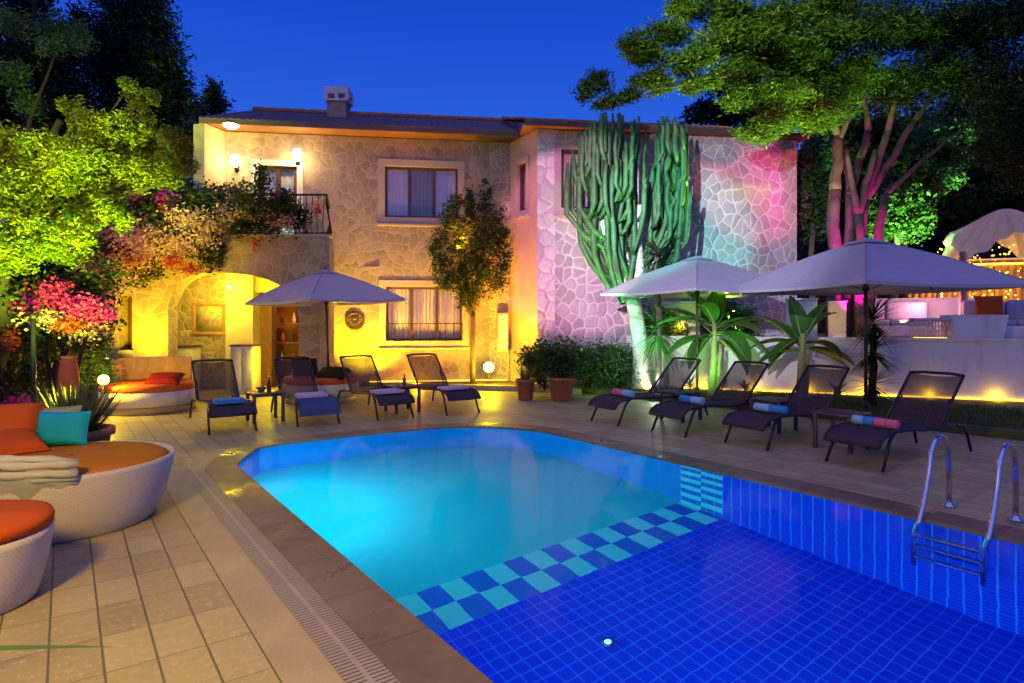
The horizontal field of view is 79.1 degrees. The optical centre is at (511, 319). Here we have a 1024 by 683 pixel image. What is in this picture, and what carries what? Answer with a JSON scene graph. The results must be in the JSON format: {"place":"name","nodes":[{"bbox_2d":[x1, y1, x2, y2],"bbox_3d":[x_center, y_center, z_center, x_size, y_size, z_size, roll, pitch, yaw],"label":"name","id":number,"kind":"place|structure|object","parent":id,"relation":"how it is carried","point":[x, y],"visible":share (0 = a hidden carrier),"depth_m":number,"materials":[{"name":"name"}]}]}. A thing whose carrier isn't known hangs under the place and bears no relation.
{"place":"outdoors","nodes":[
{"label":"outdoors","id":0,"kind":"place"},
{"bbox_2d":[1,369,277,400],"bbox_3d":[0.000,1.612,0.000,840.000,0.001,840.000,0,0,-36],"label":"ground","id":1,"kind":"structure","parent":0,"point":[43,392],"depth_m":13.88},
{"bbox_2d":[0,0,129,389],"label":"dark conifer","id":2,"kind":"object","parent":1,"relation":"on","point":[60,82],"visible":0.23,"depth_m":14.48,"materials":[{"name":"green plant"}]},
{"bbox_2d":[76,0,199,228],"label":"cypress","id":3,"kind":"object","parent":1,"relation":"on","point":[142,30],"visible":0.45,"depth_m":16.12,"materials":[{"name":"green plant"}]},
{"bbox_2d":[164,74,236,200],"bbox_3d":[-7.830,-2.337,15.682,1.721,7.895,1.867,0,0,0],"label":"conifer","id":4,"kind":"object","parent":1,"relation":"on","point":[213,99],"visible":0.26,"depth_m":15.62,"materials":[{"name":"green plant"}]},
{"bbox_2d":[678,79,774,127],"bbox_3d":[8.829,-3.857,23.143,5.276,10.938,3.981,0,0,23],"label":"dark pine","id":5,"kind":"object","parent":1,"relation":"on","point":[702,111],"visible":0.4,"depth_m":23.11,"materials":[{"name":"green plant"}]},
{"bbox_2d":[178,345,201,378],"bbox_3d":[-7.634,1.091,14.300,0.732,1.017,0.500,0,0,0],"label":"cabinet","id":6,"kind":"object","parent":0,"point":[193,352],"visible":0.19,"depth_m":14.14,"materials":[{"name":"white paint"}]},
{"bbox_2d":[399,381,547,386],"bbox_3d":[-0.850,1.558,14.675,4.700,0.096,2.450,0,0,0],"label":"planting bed","id":7,"kind":"object","parent":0,"point":[512,383],"visible":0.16,"depth_m":14.98,"materials":[{"name":"soil"}]},
{"bbox_2d":[422,176,515,383],"bbox_3d":[-0.973,-0.914,14.411,2.151,4.854,1.824,0,0,0],"label":"tree","id":8,"kind":"object","parent":7,"relation":"on","point":[496,235],"visible":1,"depth_m":14.30,"materials":[{"name":"green plant"}]},
{"bbox_2d":[0,386,1023,682],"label":"pool deck","id":9,"kind":"structure","parent":0,"point":[148,600],"depth_m":5.44,"materials":[{"name":"tile"}]},
{"bbox_2d":[0,499,54,615],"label":"round ottoman","id":10,"kind":"object","parent":9,"relation":"on","point":[26,529],"visible":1,"depth_m":3.45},
{"bbox_2d":[29,312,37,402],"bbox_3d":[-6.330,0.750,8.200,0.100,1.700,0.100,0,0,0],"label":"garden post","id":11,"kind":"object","parent":9,"relation":"on","point":[33,316],"visible":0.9,"depth_m":8.18,"materials":[{"name":"metal"}]},
{"bbox_2d":[0,1,100,402],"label":"green conifer","id":12,"kind":"object","parent":9,"relation":"on","point":[63,32],"visible":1,"depth_m":9.92,"materials":[{"name":"green plant"}]},
{"bbox_2d":[0,645,104,650],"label":"potted palm","id":13,"kind":"object","parent":9,"relation":"on","point":[12,647],"visible":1,"depth_m":2.07,"materials":[{"name":"ceramic"}]},
{"bbox_2d":[58,356,79,398],"bbox_3d":[-6.150,1.050,8.600,0.250,1.100,0.250,0,0,0],"label":"terracotta urn","id":14,"kind":"object","parent":9,"relation":"on","point":[68,370],"visible":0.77,"depth_m":8.51,"materials":[{"name":"red ceramic"}]},
{"bbox_2d":[0,255,138,405],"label":"bougainvillea","id":15,"kind":"object","parent":9,"relation":"on","point":[73,324],"visible":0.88,"depth_m":9.07,"materials":[{"name":"pink plant"}]},
{"bbox_2d":[13,377,133,445],"bbox_3d":[-4.425,1.079,6.263,1.073,1.042,1.045,0,0,0],"label":"potted agave","id":16,"kind":"object","parent":9,"relation":"on","point":[98,430],"visible":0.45,"depth_m":6.25,"materials":[{"name":"plant"}]},
{"bbox_2d":[0,440,175,544],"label":"round daybed","id":17,"kind":"object","parent":9,"relation":"on","point":[93,489],"visible":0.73,"depth_m":4.52,"materials":[{"name":"wicker"}]},
{"bbox_2d":[0,402,45,433],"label":"cushion","id":18,"kind":"object","parent":17,"relation":"on","point":[19,415],"visible":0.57,"depth_m":5.22,"materials":[{"name":"fabric"}]},
{"bbox_2d":[0,428,51,455],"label":"cushion","id":19,"kind":"object","parent":17,"relation":"on","point":[18,441],"visible":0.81,"depth_m":4.97,"materials":[{"name":"fabric"}]},
{"bbox_2d":[42,405,81,411],"bbox_3d":[-4.020,0.919,5.430,0.420,0.323,0.173,0,0,-18],"label":"cushion","id":20,"kind":"object","parent":17,"relation":"on","point":[65,409],"visible":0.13,"depth_m":5.44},
{"bbox_2d":[37,411,91,445],"bbox_3d":[-3.860,0.933,5.331,0.440,0.293,0.178,0,0,-4],"label":"cushion","id":21,"kind":"object","parent":17,"relation":"on","point":[62,428],"visible":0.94,"depth_m":5.27,"materials":[{"name":"fabric"}]},
{"bbox_2d":[72,329,120,394],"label":"shrub","id":22,"kind":"object","parent":9,"relation":"on","point":[101,365],"visible":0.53,"depth_m":10.80,"materials":[{"name":"green plant"}]},
{"bbox_2d":[0,75,201,392],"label":"broadleaf tree","id":23,"kind":"object","parent":9,"relation":"on","point":[37,217],"visible":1,"depth_m":8.47,"materials":[{"name":"green plant"}]},
{"bbox_2d":[97,375,109,392],"bbox_3d":[-6.720,1.050,10.200,0.170,0.300,0.170,0,0,0],"label":"garden lamp","id":24,"kind":"object","parent":9,"relation":"on","point":[104,379],"visible":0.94,"depth_m":10.16,"materials":[{"name":"glass"}]},
{"bbox_2d":[98,356,195,415],"bbox_3d":[-6.420,1.145,11.000,1.540,0.910,1.540,0,0,0],"label":"round bench","id":25,"kind":"object","parent":9,"relation":"on","point":[134,374],"visible":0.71,"depth_m":10.66,"materials":[{"name":"wicker"}]},
{"bbox_2d":[143,372,185,384],"bbox_3d":[-6.020,1.021,10.750,0.580,0.221,0.334,0,0,-10],"label":"cushion","id":26,"kind":"object","parent":25,"relation":"on","point":[166,378],"visible":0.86,"depth_m":10.65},
{"bbox_2d":[68,176,240,399],"bbox_3d":[-7.255,-0.630,12.172,3.926,4.468,2.142,0,0,0],"label":"bougainvillea","id":27,"kind":"object","parent":9,"relation":"on","point":[139,254],"visible":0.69,"depth_m":11.93,"materials":[{"name":"pink plant"}]},
{"bbox_2d":[189,359,256,434],"bbox_3d":[-4.462,1.125,9.520,0.651,0.965,1.931,0,0,-35],"label":"sun lounger","id":28,"kind":"object","parent":9,"relation":"on","point":[211,381],"visible":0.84,"depth_m":9.87,"materials":[{"name":"metal"}]},
{"bbox_2d":[212,397,245,404],"bbox_3d":[-4.125,1.173,9.029,0.408,0.059,0.304,0,0,-35],"label":"folded towel","id":29,"kind":"object","parent":28,"relation":"on","point":[228,400],"visible":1,"depth_m":8.93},
{"bbox_2d":[229,344,261,393],"bbox_3d":[-5.835,1.065,13.600,0.523,1.070,0.500,0,0,0],"label":"cabinet","id":30,"kind":"object","parent":9,"relation":"on","point":[246,358],"visible":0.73,"depth_m":13.36,"materials":[{"name":"white paint"}]},
{"bbox_2d":[166,465,344,682],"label":"deck band","id":31,"kind":"object","parent":9,"relation":"on","point":[292,651],"visible":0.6,"depth_m":3.55,"materials":[{"name":"stone"}]},
{"bbox_2d":[245,390,285,423],"bbox_3d":[-3.920,1.371,9.850,0.500,0.458,0.500,0,0,-36],"label":"side table","id":32,"kind":"object","parent":9,"relation":"on","point":[265,393],"visible":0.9,"depth_m":9.78,"materials":[{"name":"metal"}]},
{"bbox_2d":[184,443,400,682],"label":"drain grate","id":33,"kind":"object","parent":9,"relation":"on","point":[349,654],"visible":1,"depth_m":3.63,"materials":[{"name":"plastic"}]},
{"bbox_2d":[270,356,339,426],"bbox_3d":[-3.414,1.125,10.158,0.651,0.965,1.931,0,0,-33],"label":"sun lounger","id":34,"kind":"object","parent":9,"relation":"on","point":[294,376],"visible":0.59,"depth_m":10.61,"materials":[{"name":"fabric"}]},
{"bbox_2d":[293,391,327,397],"bbox_3d":[-3.171,1.179,9.772,0.469,0.050,0.348,0,0,-33],"label":"folded towel","id":35,"kind":"object","parent":34,"relation":"on","point":[310,394],"visible":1,"depth_m":9.69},
{"bbox_2d":[294,395,340,416],"bbox_3d":[-3.029,1.318,9.560,0.620,0.237,0.525,0,0,-33],"label":"foot cover","id":36,"kind":"object","parent":34,"relation":"on","point":[317,406],"visible":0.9,"depth_m":9.39,"materials":[{"name":"fabric"}]},
{"bbox_2d":[285,377,356,404],"bbox_3d":[-3.750,1.345,12.200,1.440,0.510,1.440,0,0,0],"label":"round bench","id":37,"kind":"object","parent":9,"relation":"on","point":[332,386],"visible":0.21,"depth_m":11.66,"materials":[{"name":"stone"}]},
{"bbox_2d":[315,367,344,379],"bbox_3d":[-3.420,1.021,11.850,0.620,0.252,0.320,0,0,14],"label":"cushion","id":38,"kind":"object","parent":37,"relation":"on","point":[332,372],"visible":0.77,"depth_m":11.73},
{"bbox_2d":[245,267,404,366],"bbox_3d":[-3.582,0.295,11.950,2.130,2.627,2.131,0,0,38],"label":"parasol","id":39,"kind":"object","parent":9,"relation":"on","point":[326,286],"visible":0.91,"depth_m":11.59,"materials":[{"name":"fabric"}]},
{"bbox_2d":[337,355,414,420],"bbox_3d":[-2.395,1.125,10.720,0.651,0.965,1.931,0,0,-36],"label":"sun lounger","id":40,"kind":"object","parent":9,"relation":"on","point":[362,376],"visible":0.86,"depth_m":11.07,"materials":[{"name":"fabric"}]},
{"bbox_2d":[370,388,403,393],"bbox_3d":[-2.072,1.179,10.279,0.485,0.050,0.348,0,0,-36],"label":"folded towel","id":41,"kind":"object","parent":40,"relation":"on","point":[386,391],"visible":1,"depth_m":10.17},
{"bbox_2d":[383,383,421,413],"bbox_3d":[-1.920,1.371,10.850,0.500,0.458,0.500,0,0,-36],"label":"side table","id":42,"kind":"object","parent":9,"relation":"on","point":[408,387],"visible":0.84,"depth_m":10.79,"materials":[{"name":"metal"}]},
{"bbox_2d":[405,353,480,415],"bbox_3d":[-1.314,1.125,11.298,0.651,0.965,1.931,0,0,-33],"label":"sun lounger","id":43,"kind":"object","parent":9,"relation":"on","point":[428,373],"visible":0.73,"depth_m":11.66,"materials":[{"name":"metal"}]},
{"bbox_2d":[436,385,469,389],"bbox_3d":[-1.032,1.183,10.849,0.485,0.040,0.367,0,0,-33],"label":"folded towel","id":44,"kind":"object","parent":43,"relation":"on","point":[455,387],"visible":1,"depth_m":10.77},
{"bbox_2d":[95,86,813,391],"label":"stone house","id":45,"kind":"structure","parent":9,"relation":"on","point":[379,187],"depth_m":14.85,"materials":[{"name":"stone"}]},
{"bbox_2d":[115,296,133,352],"bbox_3d":[-8.104,0.045,13.150,0.373,1.307,0.420,0,0,0],"label":"slit window","id":46,"kind":"structure","parent":45,"relation":"in","point":[130,298],"depth_m":13.30,"materials":[{"name":"white wood"}]},
{"bbox_2d":[192,302,224,334],"bbox_3d":[-7.197,-0.036,14.730,0.785,0.785,0.050,0,0,0],"label":"framed picture","id":47,"kind":"object","parent":45,"relation":"attached to","point":[208,318],"visible":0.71,"depth_m":14.73,"materials":[{"name":"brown wood"}]},
{"bbox_2d":[186,159,322,269],"bbox_3d":[-5.361,-2.172,12.763,2.723,2.358,1.609,0,0,18],"label":"bougainvillea","id":48,"kind":"object","parent":45,"relation":"attached to","point":[252,214],"visible":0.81,"depth_m":12.53,"materials":[{"name":"green plant"}]},
{"bbox_2d":[260,293,275,386],"bbox_3d":[-5.839,0.475,14.840,0.353,2.250,0.100,0,0,0],"label":"door","id":49,"kind":"structure","parent":45,"relation":"in","point":[267,313],"depth_m":14.81,"materials":[{"name":"brown wood"}]},
{"bbox_2d":[252,159,302,231],"bbox_3d":[-5.550,-2.533,14.747,1.163,2.486,0.260,0,0,-8],"label":"balcony door","id":50,"kind":"structure","parent":45,"relation":"in","point":[293,174],"depth_m":14.72,"materials":[{"name":"white wood"}]},
{"bbox_2d":[276,313,298,379],"bbox_3d":[-5.889,0.580,16.300,1.035,2.000,0.300,0,0,0],"label":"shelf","id":51,"kind":"object","parent":45,"relation":"in","point":[283,335],"visible":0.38,"depth_m":16.24,"materials":[{"name":"brown wood"}]},
{"bbox_2d":[345,312,364,329],"bbox_3d":[-3.765,0.024,14.854,0.456,0.456,0.056,0,0,-8],"label":"wall medallion","id":52,"kind":"object","parent":45,"relation":"attached to","point":[354,317],"depth_m":14.84,"materials":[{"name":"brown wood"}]},
{"bbox_2d":[377,159,464,227],"bbox_3d":[-2.208,-3.078,15.175,2.139,1.618,0.329,0,0,-8],"label":"window","id":53,"kind":"structure","parent":45,"relation":"in","point":[409,196],"depth_m":15.22,"materials":[{"name":"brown wood"}]},
{"bbox_2d":[378,280,469,349],"bbox_3d":[-2.147,-0.118,15.184,2.214,1.692,0.329,0,0,-8],"label":"window","id":54,"kind":"structure","parent":45,"relation":"in","point":[427,319],"depth_m":15.23,"materials":[{"name":"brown wood"}]},
{"bbox_2d":[497,313,507,351],"bbox_3d":[-0.231,0.297,15.248,0.260,0.950,0.212,0,0,-8],"label":"meter cabinet","id":55,"kind":"object","parent":45,"relation":"attached to","point":[502,332],"visible":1,"depth_m":15.14,"materials":[{"name":"beige paint"}]},
{"bbox_2d":[513,155,529,219],"bbox_3d":[0.267,-3.158,14.854,0.190,1.445,0.675,0,0,-30],"label":"window","id":56,"kind":"structure","parent":45,"relation":"in","point":[523,213],"depth_m":14.99,"materials":[{"name":"white wood"}]},
{"bbox_2d":[553,142,610,217],"bbox_3d":[1.635,-3.249,14.519,1.407,1.744,0.329,0,0,-8],"label":"window","id":57,"kind":"structure","parent":45,"relation":"in","point":[561,157],"depth_m":14.37,"materials":[{"name":"paint"}]},
{"bbox_2d":[382,382,581,393],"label":"bed kerb","id":58,"kind":"structure","parent":9,"relation":"on","point":[505,388],"depth_m":14.00,"materials":[{"name":"stone"}]},
{"bbox_2d":[511,362,540,400],"bbox_3d":[0.273,1.192,12.397,0.600,0.817,0.750,0,0,19],"label":"potted aloe","id":59,"kind":"object","parent":9,"relation":"on","point":[525,386],"visible":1,"depth_m":12.28,"materials":[{"name":"ceramic"}]},
{"bbox_2d":[512,339,570,393],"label":"shrub","id":60,"kind":"object","parent":9,"relation":"on","point":[536,375],"visible":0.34,"depth_m":13.10,"materials":[{"name":"green plant"}]},
{"bbox_2d":[526,334,599,401],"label":"potted shrub","id":61,"kind":"object","parent":9,"relation":"on","point":[560,386],"visible":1,"depth_m":12.16,"materials":[{"name":"green plant"}]},
{"bbox_2d":[205,422,1023,682],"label":"pool coping","id":62,"kind":"object","parent":9,"relation":"on","point":[402,643],"visible":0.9,"depth_m":4.54,"materials":[{"name":"stone"}]},
{"bbox_2d":[588,357,707,425],"bbox_3d":[2.250,1.125,10.121,2.105,0.965,0.651,0,0,-33],"label":"sun lounger","id":63,"kind":"object","parent":9,"relation":"on","point":[676,374],"visible":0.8,"depth_m":10.32,"materials":[{"name":"fabric"}]},
{"bbox_2d":[612,388,634,396],"bbox_3d":[1.764,1.151,9.809,0.104,0.104,0.437,0,0,-33],"label":"rolled towel","id":64,"kind":"object","parent":63,"relation":"on","point":[626,393],"visible":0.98,"depth_m":9.74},
{"bbox_2d":[658,389,702,421],"bbox_3d":[2.720,1.371,10.000,0.500,0.458,0.500,0,0,-36],"label":"side table","id":65,"kind":"object","parent":9,"relation":"on","point":[687,392],"visible":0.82,"depth_m":9.93,"materials":[{"name":"metal"}]},
{"bbox_2d":[600,254,787,390],"bbox_3d":[3.570,0.160,11.950,2.660,2.880,2.660,0,0,-28],"label":"parasol","id":66,"kind":"object","parent":9,"relation":"on","point":[700,276],"visible":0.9,"depth_m":11.50,"materials":[{"name":"fabric"}]},
{"bbox_2d":[649,361,774,437],"bbox_3d":[3.010,1.125,9.221,2.105,0.965,0.651,0,0,-33],"label":"sun lounger","id":67,"kind":"object","parent":9,"relation":"on","point":[737,385],"visible":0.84,"depth_m":9.39,"materials":[{"name":"metal"}]},
{"bbox_2d":[679,395,704,404],"bbox_3d":[2.597,1.151,8.957,0.104,0.104,0.417,0,0,-33],"label":"rolled towel","id":68,"kind":"object","parent":67,"relation":"on","point":[692,399],"visible":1,"depth_m":8.90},
{"bbox_2d":[748,395,797,433],"bbox_3d":[3.820,1.371,9.050,0.500,0.458,0.500,0,0,-36],"label":"side table","id":69,"kind":"object","parent":9,"relation":"on","point":[777,400],"visible":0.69,"depth_m":8.97,"materials":[{"name":"metal"}]},
{"bbox_2d":[722,364,849,450],"bbox_3d":[3.770,1.125,8.361,2.105,0.965,0.651,0,0,-33],"label":"sun lounger","id":70,"kind":"object","parent":9,"relation":"on","point":[814,388],"visible":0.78,"depth_m":8.55,"materials":[{"name":"fabric"}]},
{"bbox_2d":[753,403,788,413],"bbox_3d":[3.368,1.151,8.079,0.104,0.104,0.457,0,0,-33],"label":"rolled towel","id":71,"kind":"object","parent":70,"relation":"on","point":[771,408],"visible":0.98,"depth_m":8.03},
{"bbox_2d":[581,387,1023,432],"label":"lawn kerb","id":72,"kind":"structure","parent":9,"relation":"on","point":[993,428],"depth_m":8.57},
{"bbox_2d":[811,408,871,453],"bbox_3d":[4.100,1.371,7.720,0.500,0.458,0.500,0,0,-36],"label":"side table","id":73,"kind":"object","parent":9,"relation":"on","point":[832,413],"visible":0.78,"depth_m":7.74,"materials":[{"name":"metal"}]},
{"bbox_2d":[738,235,1023,411],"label":"parasol","id":74,"kind":"object","parent":9,"relation":"on","point":[865,266],"visible":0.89,"depth_m":9.27,"materials":[{"name":"fabric"}]},
{"bbox_2d":[823,371,971,472],"bbox_3d":[4.560,1.125,7.285,2.105,0.965,0.651,0,0,-32],"label":"sun lounger","id":75,"kind":"object","parent":9,"relation":"on","point":[921,402],"visible":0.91,"depth_m":7.45,"materials":[{"name":"metal"}]},
{"bbox_2d":[851,415,900,429],"bbox_3d":[4.105,1.151,7.005,0.104,0.104,0.497,0,0,-32],"label":"rolled towel","id":76,"kind":"object","parent":75,"relation":"on","point":[877,422],"visible":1,"depth_m":6.96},
{"bbox_2d":[916,434,1023,539],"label":"pool ladder","id":77,"kind":"object","parent":9,"relation":"attached to","point":[1015,516],"visible":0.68,"depth_m":4.94,"materials":[{"name":"metal"}]},
{"bbox_2d":[1,0,1023,308],"label":"sky","id":78,"kind":"structure","parent":0,"point":[472,58],"materials":[{"name":"blue"}]},
{"bbox_2d":[238,428,1023,682],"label":"pool water","id":79,"kind":"structure","parent":0,"point":[495,555],"depth_m":4.09,"materials":[{"name":"liquid"}]},
{"bbox_2d":[573,383,1023,440],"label":"lawn","id":80,"kind":"structure","parent":0,"point":[994,433],"depth_m":10.39,"materials":[{"name":"plant"}]},
{"bbox_2d":[565,331,623,393],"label":"shrub","id":81,"kind":"object","parent":80,"relation":"on","point":[592,378],"visible":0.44,"depth_m":13.30,"materials":[{"name":"green plant"}]},
{"bbox_2d":[589,333,653,388],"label":"shrub","id":82,"kind":"object","parent":80,"relation":"on","point":[625,367],"visible":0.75,"depth_m":13.21,"materials":[{"name":"green plant"}]},
{"bbox_2d":[564,112,691,388],"bbox_3d":[2.439,-1.517,13.091,2.694,5.930,1.209,0,0,0],"label":"candelabra cactus","id":83,"kind":"object","parent":80,"relation":"on","point":[607,253],"visible":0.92,"depth_m":12.94,"materials":[{"name":"plant"}]},
{"bbox_2d":[623,231,691,381],"bbox_3d":[3.025,-0.191,12.679,1.520,3.388,1.623,0,0,-21],"label":"yucca","id":84,"kind":"object","parent":80,"relation":"on","point":[658,342],"visible":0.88,"depth_m":12.66,"materials":[{"name":"green plant"}]},
{"bbox_2d":[657,291,768,394],"bbox_3d":[3.961,0.411,12.184,2.163,2.183,1.700,0,0,0],"label":"banana plant","id":85,"kind":"object","parent":80,"relation":"on","point":[712,309],"visible":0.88,"depth_m":12.23,"materials":[{"name":"green plant"}]},
{"bbox_2d":[750,296,854,382],"bbox_3d":[5.491,0.510,11.812,1.857,1.993,1.272,0,0,27],"label":"banana plant","id":86,"kind":"object","parent":80,"relation":"on","point":[803,323],"visible":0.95,"depth_m":11.71,"materials":[{"name":"green plant"}]},
{"bbox_2d":[626,335,1023,401],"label":"retaining wall","id":87,"kind":"structure","parent":80,"relation":"on","point":[991,369],"depth_m":12.03,"materials":[{"name":"white paint"}]},
{"bbox_2d":[832,288,915,406],"bbox_3d":[6.360,0.544,10.902,1.340,2.181,1.400,0,0,0],"label":"yucca","id":88,"kind":"object","parent":80,"relation":"on","point":[873,365],"visible":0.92,"depth_m":10.84,"materials":[{"name":"green plant"}]},
{"bbox_2d":[817,333,824,336],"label":"patio","id":89,"kind":"structure","parent":0,"point":[820,334],"depth_m":17.38,"materials":[{"name":"stone"}]},
{"bbox_2d":[642,303,691,338],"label":"shrub","id":90,"kind":"object","parent":89,"relation":"on","point":[664,328],"visible":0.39,"depth_m":13.93,"materials":[{"name":"green plant"}]},
{"bbox_2d":[654,301,699,335],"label":"wall","id":91,"kind":"structure","parent":89,"relation":"on","point":[687,305],"depth_m":13.96,"materials":[{"name":"beige paint"}]},
{"bbox_2d":[700,298,761,335],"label":"shrub","id":92,"kind":"object","parent":89,"relation":"on","point":[733,311],"visible":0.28,"depth_m":13.85,"materials":[{"name":"green plant"}]},
{"bbox_2d":[569,0,1023,336],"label":"feathery tree","id":93,"kind":"object","parent":89,"relation":"on","point":[810,84],"visible":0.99,"depth_m":12.10,"materials":[{"name":"green plant"}]},
{"bbox_2d":[785,298,817,336],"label":"wall","id":94,"kind":"structure","parent":89,"relation":"on","point":[808,305],"depth_m":13.70,"materials":[{"name":"white paint"}]},
{"bbox_2d":[797,129,842,297],"bbox_3d":[7.995,-2.406,16.635,2.003,5.665,1.772,0,0,0],"label":"patio tree","id":95,"kind":"object","parent":89,"relation":"on","point":[814,157],"visible":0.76,"depth_m":16.28,"materials":[{"name":"green plant"}]},
{"bbox_2d":[828,301,846,336],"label":"wall","id":96,"kind":"structure","parent":89,"relation":"on","point":[837,320],"depth_m":13.58,"materials":[{"name":"beige paint"}]},
{"bbox_2d":[854,183,939,297],"bbox_3d":[9.545,-1.460,15.407,1.811,3.774,1.695,0,0,34],"label":"patio tree","id":97,"kind":"object","parent":89,"relation":"on","point":[912,212],"visible":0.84,"depth_m":15.02,"materials":[{"name":"green plant"}]},
{"bbox_2d":[873,302,934,336],"bbox_3d":[8.634,-0.020,14.275,1.700,0.800,0.870,0,0,21],"label":"patio sofa","id":98,"kind":"object","parent":89,"relation":"on","point":[911,310],"visible":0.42,"depth_m":14.17,"materials":[{"name":"fabric"}]},
{"bbox_2d":[876,297,973,337],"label":"wall","id":99,"kind":"structure","parent":89,"relation":"on","point":[937,307],"depth_m":14.52,"materials":[{"name":"white paint"}]},
{"bbox_2d":[871,114,981,297],"bbox_3d":[10.640,-2.469,15.971,3.038,5.785,1.820,0,0,0],"label":"patio tree","id":100,"kind":"object","parent":89,"relation":"on","point":[921,142],"visible":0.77,"depth_m":15.73,"materials":[{"name":"green plant"}]},
{"bbox_2d":[909,318,951,337],"bbox_3d":[8.425,0.190,12.496,0.640,0.460,0.500,0,0,21],"label":"wicker seat","id":101,"kind":"object","parent":89,"relation":"on","point":[932,320],"visible":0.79,"depth_m":12.34,"materials":[{"name":"wicker"}]},
{"bbox_2d":[905,258,1023,301],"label":"timber fence","id":102,"kind":"object","parent":89,"relation":"on","point":[1012,266],"visible":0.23,"depth_m":15.21,"materials":[{"name":"brown wood"}]},
{"bbox_2d":[940,315,1008,337],"bbox_3d":[9.191,0.160,12.360,0.960,0.520,0.720,0,0,21],"label":"planter","id":103,"kind":"object","parent":89,"relation":"on","point":[979,326],"visible":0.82,"depth_m":12.06,"materials":[{"name":"white paint"}]},
{"bbox_2d":[936,209,1023,314],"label":"draped cabana","id":104,"kind":"object","parent":89,"relation":"on","point":[1002,227],"visible":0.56,"depth_m":13.62,"materials":[{"name":"white fabric"}]},
{"bbox_2d":[959,300,1023,338],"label":"patio sofa","id":105,"kind":"object","parent":89,"relation":"on","point":[1013,310],"visible":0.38,"depth_m":12.84,"materials":[{"name":"fabric"}]},
{"bbox_2d":[974,295,1003,314],"bbox_3d":[9.799,-0.260,12.738,0.500,0.492,0.205,0,0,21],"label":"orange cushion","id":106,"kind":"object","parent":105,"relation":"on","point":[988,305],"visible":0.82,"depth_m":12.68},
{"bbox_2d":[797,208,1017,332],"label":"hillside","id":107,"kind":"structure","parent":0,"point":[818,249],"depth_m":21.50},
{"bbox_2d":[800,105,915,240],"bbox_3d":[11.566,-3.266,20.550,5.074,7.747,4.698,0,0,0],"label":"dark tree","id":108,"kind":"object","parent":107,"relation":"on","point":[853,136],"visible":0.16,"depth_m":19.53,"materials":[{"name":"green plant"}]},
{"bbox_2d":[822,99,1013,255],"bbox_3d":[13.885,-3.524,20.744,5.859,8.295,5.921,0,0,-28],"label":"dark tree","id":109,"kind":"object","parent":107,"relation":"on","point":[907,115],"visible":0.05,"depth_m":20.94,"materials":[{"name":"green plant"}]},
{"bbox_2d":[906,81,1023,257],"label":"dark tree","id":110,"kind":"object","parent":107,"relation":"on","point":[978,195],"visible":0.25,"depth_m":17.85,"materials":[{"name":"green plant"}]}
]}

